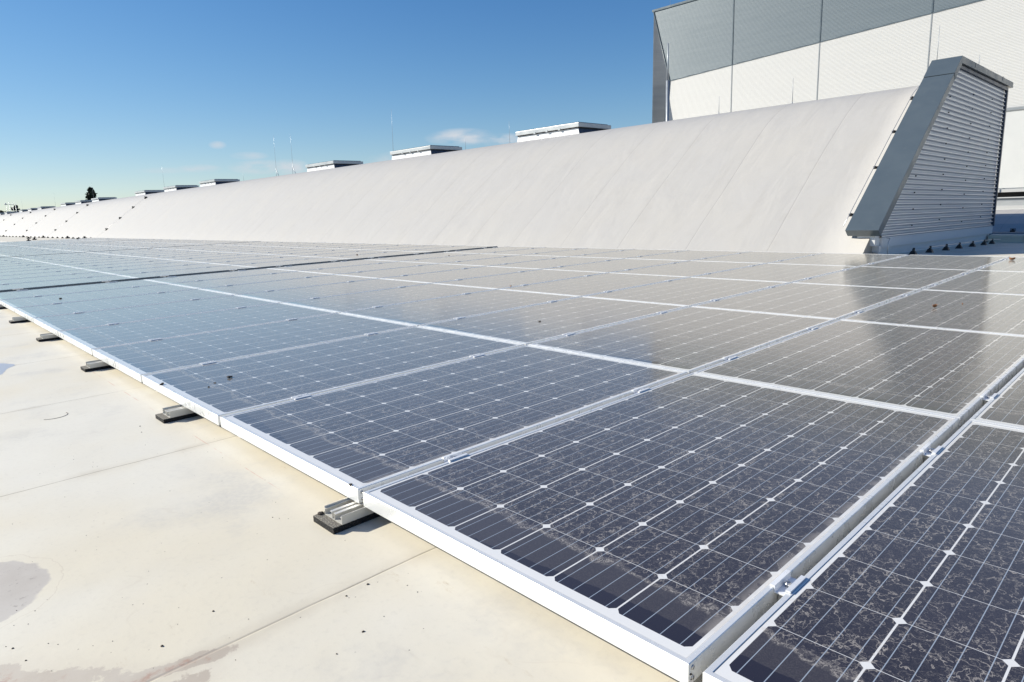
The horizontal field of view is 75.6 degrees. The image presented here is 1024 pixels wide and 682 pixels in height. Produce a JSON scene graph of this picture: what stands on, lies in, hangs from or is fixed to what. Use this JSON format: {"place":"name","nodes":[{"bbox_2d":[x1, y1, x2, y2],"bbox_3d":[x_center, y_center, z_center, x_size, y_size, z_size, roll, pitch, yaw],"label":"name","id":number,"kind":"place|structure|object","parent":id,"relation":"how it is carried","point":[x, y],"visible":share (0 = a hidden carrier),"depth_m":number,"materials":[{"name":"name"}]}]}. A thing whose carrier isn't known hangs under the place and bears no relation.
{"place":"outdoors","nodes":[
{"label":"outdoors","id":0,"kind":"place"},
{"bbox_2d":[0,0,685,211],"label":"sky","id":1,"kind":"structure","parent":0,"point":[113,96],"materials":[{"name":"blue"}]},
{"bbox_2d":[0,236,1023,681],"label":"roof","id":2,"kind":"structure","parent":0,"point":[134,534],"depth_m":1.55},
{"bbox_2d":[12,316,27,320],"bbox_3d":[-1.287,-0.878,8.618,8.500,0.025,0.092,-13,15,-42],"label":"mounting rail","id":3,"kind":"object","parent":2,"relation":"on","point":[18,318],"visible":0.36,"depth_m":5.76,"materials":[{"name":"metal"}]},
{"bbox_2d":[14,289,232,322],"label":"solar panel","id":4,"kind":"object","parent":3,"relation":"on","point":[30,313],"visible":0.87,"depth_m":6.23,"materials":[{"name":"blue glass"}]},
{"bbox_2d":[201,274,377,294],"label":"solar panel","id":5,"kind":"object","parent":3,"relation":"on","point":[277,285],"visible":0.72,"depth_m":7.38,"materials":[{"name":"blue glass"}]},
{"bbox_2d":[336,263,482,277],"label":"solar panel","id":6,"kind":"object","parent":3,"relation":"on","point":[395,272],"visible":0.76,"depth_m":8.51,"materials":[{"name":"blue glass"}]},
{"bbox_2d":[440,255,567,265],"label":"solar panel","id":7,"kind":"object","parent":3,"relation":"on","point":[501,260],"visible":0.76,"depth_m":9.64,"materials":[{"name":"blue glass"}]},
{"bbox_2d":[526,248,630,256],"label":"solar panel","id":8,"kind":"object","parent":3,"relation":"on","point":[574,252],"visible":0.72,"depth_m":10.77,"materials":[{"name":"blue glass"}]},
{"bbox_2d":[0,265,68,271],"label":"solar panel","id":9,"kind":"object","parent":2,"relation":"on","point":[30,268],"visible":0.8,"depth_m":11.87,"materials":[{"name":"blue glass"}]},
{"bbox_2d":[0,267,82,275],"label":"solar panel","id":10,"kind":"object","parent":2,"relation":"on","point":[36,271],"visible":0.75,"depth_m":11.10,"materials":[{"name":"blue glass"}]},
{"bbox_2d":[0,269,97,279],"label":"solar panel","id":11,"kind":"object","parent":2,"relation":"on","point":[43,274],"visible":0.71,"depth_m":10.32,"materials":[{"name":"blue glass"}]},
{"bbox_2d":[40,333,58,338],"bbox_3d":[-0.354,-0.721,7.656,8.500,0.025,0.092,-13,15,-42],"label":"mounting rail","id":12,"kind":"object","parent":2,"relation":"on","point":[47,335],"visible":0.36,"depth_m":4.80,"materials":[{"name":"metal"}]},
{"bbox_2d":[33,295,279,335],"bbox_3d":[-2.982,-0.244,5.608,1.652,0.040,0.993,-13,15,-42],"label":"solar panel","id":13,"kind":"object","parent":12,"relation":"on","point":[54,324],"visible":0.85,"depth_m":5.49,"materials":[{"name":"blue glass"}]},
{"bbox_2d":[239,278,429,302],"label":"solar panel","id":14,"kind":"object","parent":12,"relation":"on","point":[301,293],"visible":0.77,"depth_m":6.65,"materials":[{"name":"blue glass"}]},
{"bbox_2d":[381,266,537,282],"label":"solar panel","id":15,"kind":"object","parent":12,"relation":"on","point":[449,275],"visible":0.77,"depth_m":7.77,"materials":[{"name":"blue glass"}]},
{"bbox_2d":[491,257,623,268],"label":"solar panel","id":16,"kind":"object","parent":12,"relation":"on","point":[551,263],"visible":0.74,"depth_m":8.90,"materials":[{"name":"blue glass"}]},
{"bbox_2d":[570,249,686,257],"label":"solar panel","id":17,"kind":"object","parent":12,"relation":"on","point":[631,253],"visible":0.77,"depth_m":10.02,"materials":[{"name":"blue glass"}]},
{"bbox_2d":[28,254,112,259],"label":"solar panel","id":18,"kind":"object","parent":2,"relation":"on","point":[70,257],"visible":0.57,"depth_m":15.66,"materials":[{"name":"blue glass"}]},
{"bbox_2d":[34,255,123,261],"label":"solar panel","id":19,"kind":"object","parent":2,"relation":"on","point":[79,258],"visible":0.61,"depth_m":14.92,"materials":[{"name":"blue glass"}]},
{"bbox_2d":[45,256,134,262],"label":"solar panel","id":20,"kind":"object","parent":2,"relation":"on","point":[90,259],"visible":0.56,"depth_m":14.20,"materials":[{"name":"blue glass"}]},
{"bbox_2d":[86,360,108,367],"bbox_3d":[0.645,-0.552,6.626,8.500,0.025,0.092,-13,15,-42],"label":"mounting rail","id":21,"kind":"object","parent":2,"relation":"on","point":[94,363],"visible":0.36,"depth_m":3.77,"materials":[{"name":"metal"}]},
{"bbox_2d":[92,313,414,382],"bbox_3d":[-1.573,-0.006,4.156,1.652,0.040,0.995,-13,15,-42],"label":"solar panel","id":22,"kind":"object","parent":21,"relation":"on","point":[137,361],"visible":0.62,"depth_m":4.00,"materials":[{"name":"blue glass"}]},
{"bbox_2d":[341,289,579,325],"bbox_3d":[-0.376,-0.276,5.273,1.652,0.040,0.995,-13,15,-42],"label":"solar panel","id":23,"kind":"object","parent":21,"relation":"on","point":[425,312],"visible":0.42,"depth_m":5.17,"materials":[{"name":"blue glass"}]},
{"bbox_2d":[502,273,687,296],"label":"solar panel","id":24,"kind":"object","parent":21,"relation":"on","point":[589,285],"visible":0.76,"depth_m":6.30,"materials":[{"name":"blue glass"}]},
{"bbox_2d":[610,261,764,276],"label":"solar panel","id":25,"kind":"object","parent":21,"relation":"on","point":[689,268],"visible":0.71,"depth_m":7.44,"materials":[{"name":"blue glass"}]},
{"bbox_2d":[691,251,820,263],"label":"solar panel","id":26,"kind":"object","parent":21,"relation":"on","point":[758,257],"visible":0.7,"depth_m":8.56,"materials":[{"name":"blue glass"}]},
{"bbox_2d":[51,257,152,264],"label":"solar panel","id":27,"kind":"object","parent":2,"relation":"on","point":[94,261],"visible":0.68,"depth_m":13.47,"materials":[{"name":"blue glass"}]},
{"bbox_2d":[63,258,168,266],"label":"solar panel","id":28,"kind":"object","parent":2,"relation":"on","point":[111,262],"visible":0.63,"depth_m":12.74,"materials":[{"name":"blue glass"}]},
{"bbox_2d":[75,260,185,268],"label":"solar panel","id":29,"kind":"object","parent":2,"relation":"on","point":[124,264],"visible":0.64,"depth_m":12.01,"materials":[{"name":"blue glass"}]},
{"bbox_2d":[86,261,203,271],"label":"solar panel","id":30,"kind":"object","parent":2,"relation":"on","point":[143,266],"visible":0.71,"depth_m":11.28,"materials":[{"name":"blue glass"}]},
{"bbox_2d":[134,251,215,256],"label":"solar panel","id":31,"kind":"object","parent":2,"relation":"on","point":[172,253],"visible":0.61,"depth_m":15.33,"materials":[{"name":"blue glass"}]},
{"bbox_2d":[155,413,198,423],"bbox_3d":[-1.321,0.292,2.896,0.420,0.018,0.110,-13,15,-42],"label":"rubber pad","id":32,"kind":"object","parent":2,"relation":"on","point":[162,418],"visible":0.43,"depth_m":2.76,"materials":[{"name":"rubber"}]},
{"bbox_2d":[162,404,194,417],"bbox_3d":[1.619,-0.388,5.622,8.500,0.025,0.092,-13,15,-42],"label":"mounting rail","id":33,"kind":"object","parent":2,"relation":"on","point":[175,411],"visible":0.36,"depth_m":2.77,"materials":[{"name":"metal"}]},
{"bbox_2d":[142,326,524,424],"bbox_3d":[-0.869,0.113,3.430,1.652,0.040,0.995,-13,15,-42],"label":"solar panel","id":34,"kind":"object","parent":33,"relation":"on","point":[263,380],"visible":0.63,"depth_m":3.25,"materials":[{"name":"blue glass"}]},
{"bbox_2d":[420,296,687,344],"bbox_3d":[0.328,-0.157,4.547,1.652,0.040,0.995,-13,15,-42],"label":"solar panel","id":35,"kind":"object","parent":33,"relation":"on","point":[523,325],"visible":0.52,"depth_m":4.42,"materials":[{"name":"blue glass"}]},
{"bbox_2d":[583,277,788,306],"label":"solar panel","id":36,"kind":"object","parent":33,"relation":"on","point":[690,291],"visible":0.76,"depth_m":5.57,"materials":[{"name":"blue glass"}]},
{"bbox_2d":[693,263,857,282],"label":"solar panel","id":37,"kind":"object","parent":33,"relation":"on","point":[789,273],"visible":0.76,"depth_m":6.70,"materials":[{"name":"blue glass"}]},
{"bbox_2d":[771,253,906,266],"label":"solar panel","id":38,"kind":"object","parent":33,"relation":"on","point":[846,259],"visible":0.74,"depth_m":7.83,"materials":[{"name":"blue glass"}]},
{"bbox_2d":[146,252,233,257],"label":"solar panel","id":39,"kind":"object","parent":2,"relation":"on","point":[180,255],"visible":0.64,"depth_m":14.60,"materials":[{"name":"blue glass"}]},
{"bbox_2d":[58,303,337,354],"bbox_3d":[-2.277,-0.125,4.881,1.652,0.040,0.995,-13,15,-42],"label":"solar panel","id":40,"kind":"object","parent":2,"relation":"on","point":[88,339],"visible":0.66,"depth_m":4.75,"materials":[{"name":"blue glass"}]},
{"bbox_2d":[157,253,252,259],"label":"solar panel","id":41,"kind":"object","parent":2,"relation":"on","point":[198,256],"visible":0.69,"depth_m":13.85,"materials":[{"name":"blue glass"}]},
{"bbox_2d":[174,254,271,260],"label":"solar panel","id":42,"kind":"object","parent":2,"relation":"on","point":[218,257],"visible":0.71,"depth_m":13.13,"materials":[{"name":"blue glass"}]},
{"bbox_2d":[191,255,290,262],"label":"solar panel","id":43,"kind":"object","parent":2,"relation":"on","point":[240,258],"visible":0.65,"depth_m":12.41,"materials":[{"name":"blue glass"}]},
{"bbox_2d":[221,247,301,252],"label":"solar panel","id":44,"kind":"object","parent":2,"relation":"on","point":[249,250],"visible":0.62,"depth_m":15.74,"materials":[{"name":"blue glass"}]},
{"bbox_2d":[236,248,322,253],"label":"solar panel","id":45,"kind":"object","parent":2,"relation":"on","point":[278,250],"visible":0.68,"depth_m":14.99,"materials":[{"name":"blue glass"}]},
{"bbox_2d":[255,248,342,254],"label":"solar panel","id":46,"kind":"object","parent":2,"relation":"on","point":[301,251],"visible":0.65,"depth_m":14.24,"materials":[{"name":"blue glass"}]},
{"bbox_2d":[278,249,365,255],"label":"solar panel","id":47,"kind":"object","parent":2,"relation":"on","point":[322,252],"visible":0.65,"depth_m":13.52,"materials":[{"name":"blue glass"}]},
{"bbox_2d":[313,511,380,533],"bbox_3d":[-0.351,0.455,1.896,0.420,0.018,0.110,-13,15,-42],"label":"rubber pad","id":48,"kind":"object","parent":2,"relation":"on","point":[328,523],"visible":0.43,"depth_m":1.76,"materials":[{"name":"rubber"}]},
{"bbox_2d":[324,497,373,524],"bbox_3d":[2.588,-0.224,4.622,8.500,0.025,0.092,-13,15,-42],"label":"mounting rail","id":49,"kind":"object","parent":2,"relation":"on","point":[344,511],"visible":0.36,"depth_m":1.78,"materials":[{"name":"metal"}]},
{"bbox_2d":[220,345,687,502],"bbox_3d":[-0.165,0.231,2.704,1.652,0.040,0.995,-13,15,-42],"label":"solar panel","id":50,"kind":"object","parent":49,"relation":"on","point":[363,437],"visible":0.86,"depth_m":2.47,"materials":[{"name":"blue glass"}]},
{"bbox_2d":[442,451,467,462],"bbox_3d":[-0.172,0.386,2.010,0.070,0.080,0.040,-13,15,-42],"label":"panel clamp","id":51,"kind":"object","parent":49,"relation":"attached to","point":[453,456],"visible":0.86,"depth_m":2.00,"materials":[{"name":"metal"}]},
{"bbox_2d":[363,373,959,681],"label":"solar panel","id":52,"kind":"object","parent":49,"relation":"on","point":[674,528],"visible":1,"depth_m":1.66,"materials":[{"name":"blue glass"}]},
{"bbox_2d":[529,306,834,373],"bbox_3d":[1.032,-0.038,3.821,1.652,0.040,0.995,-13,15,-42],"label":"solar panel","id":53,"kind":"object","parent":49,"relation":"on","point":[691,339],"visible":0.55,"depth_m":3.67,"materials":[{"name":"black glass"}]},
{"bbox_2d":[694,282,918,320],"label":"solar panel","id":54,"kind":"object","parent":49,"relation":"on","point":[836,302],"visible":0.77,"depth_m":4.83,"materials":[{"name":"black glass"}]},
{"bbox_2d":[694,319,1023,428],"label":"solar panel","id":55,"kind":"object","parent":49,"relation":"on","point":[951,373],"visible":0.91,"depth_m":2.90,"materials":[{"name":"black glass"}]},
{"bbox_2d":[794,266,971,290],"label":"solar panel","id":56,"kind":"object","parent":49,"relation":"on","point":[909,278],"visible":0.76,"depth_m":5.96,"materials":[{"name":"black glass"}]},
{"bbox_2d":[841,290,1023,335],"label":"solar panel","id":57,"kind":"object","parent":49,"relation":"on","point":[990,313],"visible":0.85,"depth_m":4.12,"materials":[{"name":"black glass"}]},
{"bbox_2d":[864,255,1008,270],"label":"solar panel","id":58,"kind":"object","parent":49,"relation":"on","point":[973,263],"visible":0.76,"depth_m":7.10,"materials":[{"name":"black glass"}]},
{"bbox_2d":[923,270,1023,294],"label":"solar panel","id":59,"kind":"object","parent":49,"relation":"on","point":[999,282],"visible":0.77,"depth_m":5.34,"materials":[{"name":"black glass"}]},
{"bbox_2d":[978,257,1023,271],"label":"solar panel","id":60,"kind":"object","parent":49,"relation":"on","point":[1016,264],"visible":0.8,"depth_m":6.49,"materials":[{"name":"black glass"}]},
{"bbox_2d":[332,244,407,248],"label":"solar panel","id":61,"kind":"object","parent":2,"relation":"on","point":[365,246],"visible":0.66,"depth_m":15.37,"materials":[{"name":"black glass"}]},
{"bbox_2d":[282,283,494,312],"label":"solar panel","id":62,"kind":"object","parent":2,"relation":"on","point":[361,300],"visible":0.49,"depth_m":5.91,"materials":[{"name":"black glass"}]},
{"bbox_2d":[355,244,427,249],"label":"solar panel","id":63,"kind":"object","parent":2,"relation":"on","point":[390,247],"visible":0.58,"depth_m":14.64,"materials":[{"name":"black glass"}]},
{"bbox_2d":[0,86,918,253],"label":"curved roof ridge","id":64,"kind":"structure","parent":2,"relation":"on","point":[792,177],"depth_m":13.67,"materials":[{"name":"metal"}]},
{"bbox_2d":[163,185,198,191],"bbox_3d":[-20.262,-9.211,40.406,1.352,0.550,2.410,-13,15,-42],"label":"skylight","id":65,"kind":"object","parent":64,"relation":"on","point":[173,188],"visible":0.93,"depth_m":39.61,"materials":[{"name":"metal"}]},
{"bbox_2d":[199,179,239,186],"bbox_3d":[-15.932,-8.480,35.942,1.352,0.550,2.410,-13,15,-42],"label":"skylight","id":66,"kind":"object","parent":64,"relation":"on","point":[211,182],"visible":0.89,"depth_m":35.16,"materials":[{"name":"metal"}]},
{"bbox_2d":[305,160,362,171],"bbox_3d":[-7.272,-7.019,27.013,1.352,0.550,2.410,-13,15,-42],"label":"skylight","id":67,"kind":"object","parent":64,"relation":"on","point":[327,165],"visible":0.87,"depth_m":26.26,"materials":[{"name":"metal"}]},
{"bbox_2d":[390,145,461,159],"bbox_3d":[-2.942,-6.289,22.549,1.352,0.550,2.410,-13,15,-42],"label":"skylight","id":68,"kind":"object","parent":64,"relation":"attached to","point":[417,151],"visible":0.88,"depth_m":21.84,"materials":[{"name":"metal"}]},
{"bbox_2d":[515,122,610,141],"bbox_3d":[1.388,-5.558,18.085,1.352,0.550,2.410,-13,15,-42],"label":"skylight","id":69,"kind":"object","parent":64,"relation":"attached to","point":[555,131],"visible":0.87,"depth_m":17.43,"materials":[{"name":"metal"}]},
{"bbox_2d":[437,269,606,288],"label":"solar panel","id":70,"kind":"object","parent":2,"relation":"on","point":[507,280],"visible":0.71,"depth_m":7.04,"materials":[{"name":"black glass"}]},
{"bbox_2d":[546,258,686,272],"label":"solar panel","id":71,"kind":"object","parent":2,"relation":"on","point":[609,266],"visible":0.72,"depth_m":8.17,"materials":[{"name":"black glass"}]},
{"bbox_2d":[666,43,668,120],"bbox_3d":[5.492,-7.110,23.348,0.120,6.420,0.104,-13,15,-42],"label":"lightning rod","id":72,"kind":"object","parent":2,"relation":"on","point":[667,100],"visible":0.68,"depth_m":22.97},
{"bbox_2d":[628,250,749,260],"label":"solar panel","id":73,"kind":"object","parent":2,"relation":"on","point":[688,255],"visible":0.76,"depth_m":9.30,"materials":[{"name":"black glass"}]},
{"bbox_2d":[770,570,805,600],"bbox_3d":[0.538,0.503,1.289,0.070,0.080,0.040,-13,15,-42],"label":"panel clamp","id":74,"kind":"object","parent":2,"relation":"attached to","point":[783,583],"visible":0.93,"depth_m":1.28,"materials":[{"name":"metal"}]},
{"bbox_2d":[845,56,1012,253],"bbox_3d":[7.177,-2.958,10.969,7.086,3.219,0.444,-13,15,-42],"label":"ridge end fin","id":75,"kind":"object","parent":2,"relation":"on","point":[933,181],"visible":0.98,"depth_m":10.40,"materials":[{"name":"metal"}]},
{"bbox_2d":[920,443,942,461],"bbox_3d":[1.221,0.350,1.926,0.070,0.080,0.040,-13,15,-42],"label":"panel clamp","id":76,"kind":"object","parent":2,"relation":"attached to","point":[928,450],"visible":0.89,"depth_m":1.92,"materials":[{"name":"metal"}]},
{"bbox_2d":[988,234,1023,242],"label":"membrane kerb","id":77,"kind":"structure","parent":2,"relation":"attached to","point":[1018,238],"depth_m":12.96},
{"bbox_2d":[990,187,1023,231],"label":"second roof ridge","id":78,"kind":"structure","parent":2,"relation":"on","point":[1010,201],"depth_m":15.32,"materials":[{"name":"metal"}]},
{"label":"ground","id":79,"kind":"structure","parent":0,"visible":0},
{"bbox_2d":[652,0,1023,209],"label":"factory hall","id":80,"kind":"structure","parent":79,"relation":"on","point":[726,56],"depth_m":43.26,"materials":[{"name":"metal"}]},
{"bbox_3d":[-2.919,-1.153,10.301,8.500,0.025,0.092,-13,15,-42],"label":"mounting rail","id":81,"kind":"object","parent":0,"visible":0},
{"bbox_2d":[0,279,167,299],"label":"solar panel","id":82,"kind":"object","parent":81,"relation":"on","point":[61,290],"visible":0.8,"depth_m":7.74,"materials":[{"name":"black glass"}]},
{"bbox_2d":[145,268,293,283],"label":"solar panel","id":83,"kind":"object","parent":81,"relation":"on","point":[190,278],"visible":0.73,"depth_m":8.85,"materials":[{"name":"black glass"}]},
{"bbox_2d":[269,259,396,270],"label":"solar panel","id":84,"kind":"object","parent":81,"relation":"on","point":[327,265],"visible":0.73,"depth_m":9.97,"materials":[{"name":"black glass"}]},
{"bbox_2d":[365,252,478,260],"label":"solar panel","id":85,"kind":"object","parent":81,"relation":"on","point":[421,256],"visible":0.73,"depth_m":11.10,"materials":[{"name":"black glass"}]},
{"bbox_2d":[450,246,541,253],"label":"solar panel","id":86,"kind":"object","parent":81,"relation":"on","point":[496,249],"visible":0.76,"depth_m":12.23,"materials":[{"name":"black glass"}]},
{"bbox_3d":[-2.262,-1.043,9.623,8.500,0.025,0.092,-13,15,-42],"label":"mounting rail","id":87,"kind":"object","parent":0,"visible":0},
{"bbox_2d":[0,284,197,311],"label":"solar panel","id":88,"kind":"object","parent":87,"relation":"on","point":[11,304],"visible":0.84,"depth_m":6.97,"materials":[{"name":"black glass"}]},
{"bbox_2d":[170,271,333,288],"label":"solar panel","id":89,"kind":"object","parent":87,"relation":"on","point":[244,280],"visible":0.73,"depth_m":8.12,"materials":[{"name":"black glass"}]},
{"bbox_2d":[303,261,438,274],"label":"solar panel","id":90,"kind":"object","parent":87,"relation":"on","point":[366,267],"visible":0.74,"depth_m":9.24,"materials":[{"name":"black glass"}]},
{"bbox_2d":[403,254,515,262],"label":"solar panel","id":91,"kind":"object","parent":87,"relation":"on","point":[458,258],"visible":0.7,"depth_m":10.36,"materials":[{"name":"black glass"}]},
{"bbox_2d":[481,247,582,254],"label":"solar panel","id":92,"kind":"object","parent":87,"relation":"on","point":[532,251],"visible":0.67,"depth_m":11.49,"materials":[{"name":"black glass"}]},
{"bbox_3d":[3.553,-0.061,3.628,8.500,0.025,0.092,-13,15,-42],"label":"mounting rail","id":93,"kind":"object","parent":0,"visible":0},
{"bbox_2d":[702,420,1023,681],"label":"solar panel","id":94,"kind":"object","parent":93,"relation":"on","point":[916,575],"visible":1,"depth_m":1.24,"materials":[{"name":"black glass"}]},
{"bbox_2d":[969,368,1023,428],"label":"solar panel","id":95,"kind":"object","parent":93,"relation":"on","point":[1004,406],"visible":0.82,"depth_m":2.27,"materials":[{"name":"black glass"}]},
{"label":"mounting rail","id":96,"kind":"object","parent":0,"visible":0},
{"bbox_2d":[0,272,115,284],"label":"solar panel","id":97,"kind":"object","parent":96,"relation":"on","point":[47,278],"visible":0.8,"depth_m":9.55,"materials":[{"name":"black glass"}]},
{"bbox_2d":[0,275,133,289],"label":"solar panel","id":98,"kind":"object","parent":96,"relation":"on","point":[56,282],"visible":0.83,"depth_m":8.78,"materials":[{"name":"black glass"}]},
{"bbox_2d":[0,246,496,291],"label":"edge strip","id":99,"kind":"object","parent":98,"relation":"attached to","point":[224,271],"visible":0.56,"depth_m":9.62,"materials":[{"name":"grey metal"}]},
{"bbox_2d":[104,263,226,274],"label":"solar panel","id":100,"kind":"object","parent":96,"relation":"on","point":[154,269],"visible":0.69,"depth_m":10.55,"materials":[{"name":"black glass"}]},
{"bbox_2d":[120,265,256,277],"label":"solar panel","id":101,"kind":"object","parent":96,"relation":"on","point":[178,272],"visible":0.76,"depth_m":9.81,"materials":[{"name":"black glass"}]},
{"bbox_2d":[213,256,321,264],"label":"solar panel","id":102,"kind":"object","parent":96,"relation":"on","point":[264,260],"visible":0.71,"depth_m":11.68,"materials":[{"name":"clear glass"}]},
{"bbox_2d":[236,257,347,267],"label":"solar panel","id":103,"kind":"object","parent":96,"relation":"on","point":[290,262],"visible":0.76,"depth_m":10.94,"materials":[{"name":"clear glass"}]},
{"bbox_2d":[304,250,393,256],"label":"solar panel","id":104,"kind":"object","parent":96,"relation":"on","point":[348,253],"visible":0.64,"depth_m":12.81,"materials":[{"name":"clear glass"}]},
{"bbox_2d":[328,251,425,258],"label":"solar panel","id":105,"kind":"object","parent":96,"relation":"on","point":[358,256],"visible":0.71,"depth_m":12.07,"materials":[{"name":"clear glass"}]},
{"bbox_2d":[378,245,464,250],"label":"solar panel","id":106,"kind":"object","parent":96,"relation":"on","point":[416,247],"visible":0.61,"depth_m":13.95,"materials":[{"name":"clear glass"}]},
{"bbox_2d":[406,245,493,251],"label":"solar panel","id":107,"kind":"object","parent":96,"relation":"on","point":[446,248],"visible":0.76,"depth_m":13.19,"materials":[{"name":"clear glass"}]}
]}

